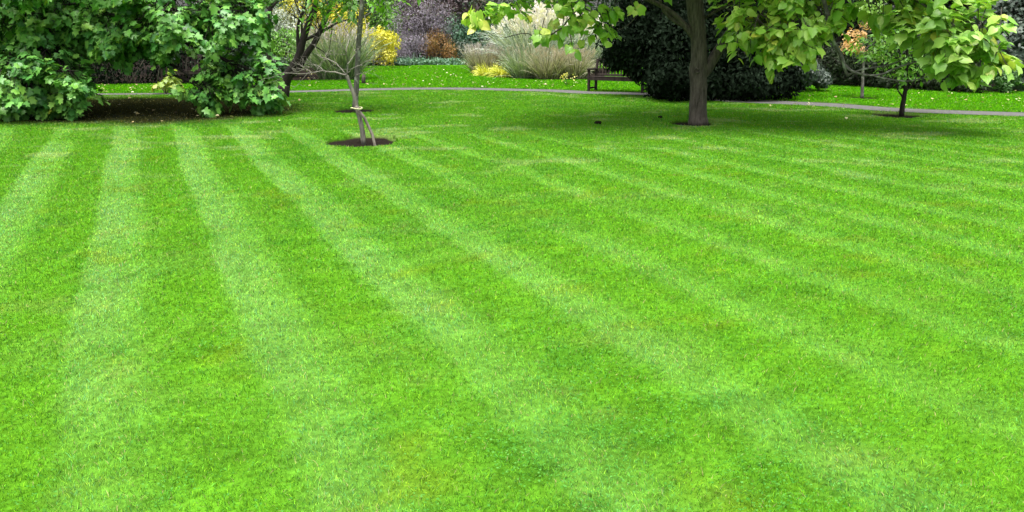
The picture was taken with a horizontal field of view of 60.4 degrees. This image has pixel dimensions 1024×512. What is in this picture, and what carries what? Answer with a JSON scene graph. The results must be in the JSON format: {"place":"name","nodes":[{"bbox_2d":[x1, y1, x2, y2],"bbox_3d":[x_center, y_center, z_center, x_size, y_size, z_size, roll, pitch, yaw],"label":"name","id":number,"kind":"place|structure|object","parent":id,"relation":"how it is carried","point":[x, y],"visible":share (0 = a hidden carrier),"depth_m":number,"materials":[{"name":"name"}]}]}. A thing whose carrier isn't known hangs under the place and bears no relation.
{"place":"outdoors","nodes":[
{"label":"outdoors","id":0,"kind":"place"},
{"bbox_2d":[85,51,252,83],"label":"planting bed soil","id":1,"kind":"structure","parent":0,"point":[144,70],"depth_m":35.80,"materials":[{"name":"brown soil"}]},
{"bbox_2d":[77,0,202,84],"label":"dark hedge","id":2,"kind":"object","parent":1,"relation":"on","point":[106,79],"visible":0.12,"depth_m":29.91,"materials":[{"name":"green plant"}]},
{"bbox_2d":[147,0,244,66],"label":"backing tree","id":3,"kind":"object","parent":1,"relation":"on","point":[193,12],"depth_m":38.35,"materials":[{"name":"green plant"}]},
{"bbox_2d":[284,47,501,80],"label":"planting bed soil","id":4,"kind":"structure","parent":0,"point":[298,77],"depth_m":36.65,"materials":[{"name":"brown soil"}]},
{"bbox_2d":[187,0,264,78],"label":"dark hedge","id":5,"kind":"object","parent":4,"relation":"on","point":[238,50],"visible":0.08,"depth_m":33.57,"materials":[{"name":"green plant"}]},
{"bbox_2d":[199,0,334,52],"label":"backing tree","id":6,"kind":"object","parent":4,"relation":"on","point":[283,4],"depth_m":49.99,"materials":[{"name":"green plant"}]},
{"bbox_2d":[263,25,311,75],"bbox_3d":[-8.862,-8.018,34.612,2.342,2.101,1.989,0,14,0],"label":"leafy shrub","id":7,"kind":"object","parent":4,"relation":"on","point":[280,52],"visible":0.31,"depth_m":34.32,"materials":[{"name":"green plant"}]},
{"bbox_2d":[272,1,312,53],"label":"silver shrub","id":8,"kind":"object","parent":4,"relation":"on","point":[283,14],"visible":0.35,"depth_m":44.81,"materials":[{"name":"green plant"}]},
{"bbox_2d":[272,0,371,55],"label":"golden shrub","id":9,"kind":"object","parent":4,"relation":"on","point":[291,3],"visible":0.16,"depth_m":47.26,"materials":[{"name":"yellow plant"}]},
{"bbox_2d":[278,21,391,79],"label":"ornamental grass","id":10,"kind":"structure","parent":4,"relation":"on","point":[341,60],"depth_m":32.16,"materials":[{"name":"plant"}]},
{"bbox_2d":[276,0,398,56],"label":"backing tree","id":11,"kind":"object","parent":4,"relation":"on","point":[368,11],"visible":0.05,"depth_m":51.45,"materials":[{"name":"green plant"}]},
{"bbox_2d":[362,25,401,65],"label":"golden shrub","id":12,"kind":"object","parent":4,"relation":"on","point":[389,51],"visible":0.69,"depth_m":46.05,"materials":[{"name":"yellow plant"}]},
{"bbox_2d":[362,0,403,57],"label":"leafy shrub","id":13,"kind":"object","parent":4,"relation":"on","point":[379,22],"visible":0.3,"depth_m":51.66,"materials":[{"name":"green plant"}]},
{"bbox_2d":[352,0,456,53],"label":"backing tree","id":14,"kind":"object","parent":4,"relation":"on","point":[404,17],"visible":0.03,"depth_m":54.14,"materials":[{"name":"green plant"}]},
{"bbox_2d":[389,33,430,58],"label":"purple shrub","id":15,"kind":"object","parent":4,"relation":"on","point":[407,48],"visible":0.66,"depth_m":48.53,"materials":[{"name":"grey plant"}]},
{"bbox_2d":[400,55,427,64],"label":"border tuft","id":16,"kind":"object","parent":4,"relation":"on","point":[411,63],"visible":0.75,"depth_m":47.53,"materials":[{"name":"green plant"}]},
{"bbox_2d":[364,56,468,64],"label":"ground cover","id":17,"kind":"object","parent":4,"relation":"on","point":[442,61],"visible":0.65,"depth_m":47.58,"materials":[{"name":"green plant"}]},
{"bbox_2d":[385,0,461,58],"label":"purple shrub","id":18,"kind":"object","parent":4,"relation":"on","point":[417,26],"visible":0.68,"depth_m":50.28,"materials":[{"name":"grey plant"}]},
{"bbox_2d":[417,28,458,58],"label":"rust shrub","id":19,"kind":"object","parent":4,"relation":"on","point":[433,45],"visible":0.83,"depth_m":50.21,"materials":[{"name":"brown plant"}]},
{"bbox_2d":[391,0,510,57],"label":"backing tree","id":20,"kind":"object","parent":4,"relation":"on","point":[457,4],"visible":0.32,"depth_m":52.25,"materials":[{"name":"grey plant"}]},
{"bbox_2d":[433,15,491,58],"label":"bluegreen shrub","id":21,"kind":"object","parent":4,"relation":"on","point":[461,35],"visible":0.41,"depth_m":51.81,"materials":[{"name":"green plant"}]},
{"bbox_2d":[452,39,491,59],"bbox_3d":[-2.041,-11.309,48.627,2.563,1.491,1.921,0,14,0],"label":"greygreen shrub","id":22,"kind":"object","parent":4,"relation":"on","point":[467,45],"visible":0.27,"depth_m":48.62,"materials":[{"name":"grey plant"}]},
{"bbox_2d":[463,0,543,33],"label":"leafy shrub","id":23,"kind":"object","parent":4,"relation":"on","point":[492,6],"depth_m":59.15,"materials":[{"name":"green plant"}]},
{"bbox_2d":[456,40,504,72],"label":"ornamental grass","id":24,"kind":"object","parent":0,"point":[474,62],"depth_m":37.63,"materials":[{"name":"plant"}]},
{"bbox_2d":[485,47,519,70],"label":"ornamental grass","id":25,"kind":"object","parent":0,"point":[501,57],"depth_m":37.58,"materials":[{"name":"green plant"}]},
{"bbox_2d":[0,39,1023,511],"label":"lawn","id":26,"kind":"structure","parent":0,"point":[432,451],"depth_m":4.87,"materials":[{"name":"green plant"}]},
{"bbox_2d":[0,0,290,121],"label":"broadleaf tree","id":27,"kind":"object","parent":26,"relation":"on","point":[44,40],"visible":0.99,"depth_m":17.89,"materials":[{"name":"green plant"}]},
{"bbox_2d":[151,69,184,93],"bbox_3d":[-9.785,-4.982,25.158,0.964,0.764,0.968,0,14,0],"label":"maple seedling","id":28,"kind":"object","parent":26,"relation":"on","point":[173,82],"visible":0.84,"depth_m":25.06,"materials":[{"name":"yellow plant"}]},
{"bbox_2d":[160,55,206,82],"bbox_3d":[-10.995,-6.359,30.016,1.810,0.952,0.674,-2,14,-10],"label":"garden bench","id":29,"kind":"object","parent":26,"relation":"on","point":[188,72],"visible":0.21,"depth_m":30.16,"materials":[{"name":"brown wood"}]},
{"bbox_2d":[246,51,290,80],"bbox_3d":[-8.475,-6.635,30.992,1.733,1.174,1.802,0,14,0],"label":"leafy shrub","id":30,"kind":"object","parent":26,"relation":"on","point":[283,68],"visible":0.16,"depth_m":30.82,"materials":[{"name":"green plant"}]},
{"bbox_2d":[263,0,289,72],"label":"slim dark tree","id":31,"kind":"object","parent":26,"relation":"on","point":[269,8],"visible":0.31,"depth_m":28.60,"materials":[{"name":"green plant"}]},
{"bbox_2d":[265,0,365,96],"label":"dark stemmed tree","id":32,"kind":"object","parent":26,"relation":"on","point":[287,77],"visible":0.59,"depth_m":23.49,"materials":[{"name":"brown plant"}]},
{"bbox_2d":[336,110,372,112],"bbox_3d":[-3.526,-3.253,19.836,1.003,0.041,1.403,0,14,0],"label":"soil bed","id":33,"kind":"object","parent":26,"relation":"on","point":[348,111],"visible":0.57,"depth_m":19.86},
{"bbox_2d":[298,0,423,110],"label":"young tree","id":34,"kind":"object","parent":33,"relation":"on","point":[345,7],"visible":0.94,"depth_m":18.90,"materials":[{"name":"green plant"}]},
{"bbox_2d":[329,138,392,146],"bbox_3d":[-2.435,-1.834,14.245,1.090,0.044,1.538,0,14,0],"label":"soil bed","id":35,"kind":"object","parent":26,"relation":"on","point":[357,142],"visible":0.67,"depth_m":14.21,"materials":[{"name":"brown soil"}]},
{"bbox_2d":[260,10,386,144],"bbox_3d":[-2.903,-2.821,13.761,2.032,2.164,1.147,0,14,0],"label":"bare sapling","id":36,"kind":"object","parent":35,"relation":"on","point":[361,126],"visible":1,"depth_m":13.73,"materials":[{"name":"grey plant"}]},
{"bbox_2d":[350,106,375,145],"bbox_3d":[-2.293,-2.007,13.834,0.503,0.715,0.238,6,15,22],"label":"support stake","id":37,"kind":"object","parent":35,"relation":"on","point":[367,124],"visible":0.99,"depth_m":13.82,"materials":[{"name":"wood"}]},
{"bbox_2d":[0,161,1023,511],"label":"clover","id":38,"kind":"object","parent":26,"relation":"on","point":[570,381],"visible":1,"depth_m":4.10,"materials":[{"name":"green plant"}]},
{"bbox_2d":[452,0,586,53],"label":"backing tree","id":39,"kind":"object","parent":26,"relation":"on","point":[480,40],"visible":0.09,"depth_m":54.42,"materials":[{"name":"green plant"}]},
{"bbox_2d":[99,67,1020,122],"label":"fallen leaves","id":40,"kind":"object","parent":26,"relation":"on","point":[526,86],"visible":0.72,"depth_m":24.17,"materials":[{"name":"yellow plant"}]},
{"bbox_2d":[495,0,647,33],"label":"backing tree","id":41,"kind":"object","parent":26,"relation":"on","point":[585,5],"visible":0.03,"depth_m":51.62,"materials":[{"name":"green plant"}]},
{"bbox_2d":[587,58,644,92],"bbox_3d":[3.161,-5.323,25.934,1.810,0.952,0.674,9,17,30],"label":"garden bench","id":42,"kind":"object","parent":26,"relation":"on","point":[604,77],"visible":0.38,"depth_m":26.15,"materials":[{"name":"brown wood"}]},
{"bbox_2d":[587,0,732,53],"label":"backing tree","id":43,"kind":"object","parent":26,"relation":"on","point":[608,3],"depth_m":45.27,"materials":[{"name":"green plant"}]},
{"bbox_2d":[673,123,708,125],"bbox_3d":[3.448,-2.542,17.034,0.817,0.041,1.155,0,14,0],"label":"soil bed","id":44,"kind":"object","parent":26,"relation":"on","point":[682,124],"visible":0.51,"depth_m":17.06,"materials":[{"name":"brown soil"}]},
{"bbox_2d":[461,0,1023,125],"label":"catalpa tree","id":45,"kind":"object","parent":44,"relation":"on","point":[779,38],"visible":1,"depth_m":15.15,"materials":[{"name":"green plant"}]},
{"bbox_2d":[595,0,828,101],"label":"evergreen shrub","id":46,"kind":"object","parent":26,"relation":"on","point":[652,61],"visible":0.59,"depth_m":22.48,"materials":[{"name":"green plant"}]},
{"bbox_2d":[792,58,832,90],"bbox_3d":[8.589,-5.517,26.214,1.864,1.329,2.273,0,14,0],"label":"greygreen shrub","id":47,"kind":"object","parent":26,"relation":"on","point":[820,79],"visible":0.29,"depth_m":25.77,"materials":[{"name":"grey plant"}]},
{"bbox_2d":[839,0,893,97],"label":"peach leaved sapling","id":48,"kind":"object","parent":26,"relation":"on","point":[863,49],"visible":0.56,"depth_m":23.34,"materials":[{"name":"orange plant"}]},
{"bbox_2d":[873,114,915,118],"bbox_3d":[8.147,-2.954,18.658,1.003,0.041,1.403,0,14,0],"label":"soil bed","id":49,"kind":"object","parent":26,"relation":"on","point":[895,116],"visible":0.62,"depth_m":18.65,"materials":[{"name":"brown soil"}]},
{"bbox_2d":[842,10,952,116],"bbox_3d":[8.232,-4.173,18.429,2.459,2.486,1.810,0,14,0],"label":"tree","id":50,"kind":"object","parent":49,"relation":"on","point":[907,72],"visible":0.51,"depth_m":18.41,"materials":[{"name":"green plant"}]},
{"bbox_2d":[986,69,1021,92],"bbox_3d":[14.230,-5.077,25.418,0.738,0.802,1.155,-3,15,-13],"label":"leafy shrub","id":51,"kind":"object","parent":26,"relation":"on","point":[1002,83],"visible":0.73,"depth_m":25.26,"materials":[{"name":"green plant"}]},
{"bbox_2d":[494,43,551,78],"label":"ornamental grass","id":52,"kind":"object","parent":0,"point":[516,70],"depth_m":33.34,"materials":[{"name":"plant"}]},
{"bbox_2d":[461,0,599,63],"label":"ornamental grass","id":53,"kind":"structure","parent":0,"point":[516,22],"depth_m":37.41,"materials":[{"name":"plant"}]},
{"bbox_2d":[516,45,576,79],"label":"ornamental grass","id":54,"kind":"object","parent":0,"point":[542,71],"depth_m":32.55,"materials":[{"name":"plant"}]},
{"bbox_2d":[500,68,607,79],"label":"planting bed soil","id":55,"kind":"structure","parent":0,"point":[593,73],"depth_m":37.50,"materials":[{"name":"brown soil"}]},
{"bbox_2d":[468,60,499,76],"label":"ornamental grass","id":56,"kind":"object","parent":55,"relation":"on","point":[480,71],"depth_m":35.34,"materials":[{"name":"yellow plant"}]},
{"bbox_2d":[483,61,510,77],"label":"ornamental grass","id":57,"kind":"object","parent":55,"relation":"on","point":[495,72],"depth_m":34.22,"materials":[{"name":"yellow plant"}]},
{"bbox_2d":[97,87,1023,116],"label":"path","id":58,"kind":"structure","parent":0,"point":[863,107],"depth_m":22.26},
{"bbox_2d":[154,0,972,37],"label":"sky","id":59,"kind":"structure","parent":0,"point":[179,2],"materials":[{"name":"white"}]},
{"bbox_2d":[521,12,612,71],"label":"ornamental grass","id":60,"kind":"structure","parent":0,"point":[599,51],"depth_m":37.79,"materials":[{"name":"plant"}]},
{"bbox_2d":[549,45,602,78],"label":"ornamental grass","id":61,"kind":"object","parent":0,"point":[580,71],"depth_m":32.71,"materials":[{"name":"plant"}]},
{"bbox_2d":[744,45,998,91],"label":"planting bed soil","id":62,"kind":"structure","parent":0,"point":[880,78],"depth_m":30.48,"materials":[{"name":"brown soil"}]},
{"bbox_2d":[683,7,856,68],"bbox_3d":[11.845,-13.036,39.934,9.312,9.289,8.444,-8,16,-29],"label":"backing tree","id":63,"kind":"object","parent":62,"relation":"on","point":[814,45],"visible":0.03,"depth_m":39.50,"materials":[{"name":"green plant"}]},
{"bbox_2d":[797,0,894,64],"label":"backing tree","id":64,"kind":"object","parent":62,"relation":"on","point":[838,38],"visible":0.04,"depth_m":33.29,"materials":[{"name":"green plant"}]},
{"bbox_2d":[816,0,971,53],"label":"backing tree","id":65,"kind":"object","parent":62,"relation":"on","point":[947,4],"visible":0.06,"depth_m":33.37,"materials":[{"name":"green plant"}]},
{"bbox_2d":[819,32,998,93],"bbox_3d":[12.077,-6.055,27.526,2.138,1.845,6.443,-11,18,-37],"label":"yew hedge","id":66,"kind":"object","parent":62,"relation":"on","point":[835,71],"visible":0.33,"depth_m":27.91,"materials":[{"name":"green plant"}]},
{"bbox_2d":[870,0,1004,47],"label":"backing tree","id":67,"kind":"object","parent":62,"relation":"on","point":[923,16],"visible":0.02,"depth_m":32.05,"materials":[{"name":"green plant"}]},
{"bbox_2d":[969,0,1023,90],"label":"bluegreen conifer","id":68,"kind":"object","parent":62,"relation":"on","point":[1014,9],"visible":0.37,"depth_m":26.10,"materials":[{"name":"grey plant"}]},
{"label":"soil bed","id":69,"kind":"structure","parent":0,"visible":0},
{"bbox_2d":[361,74,365,83],"bbox_3d":[-5.135,-6.092,30.439,0.158,0.386,0.160,0,14,0],"label":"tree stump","id":70,"kind":"object","parent":69,"relation":"on","point":[363,80],"visible":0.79,"depth_m":30.39,"materials":[{"name":"wood"}]}
]}

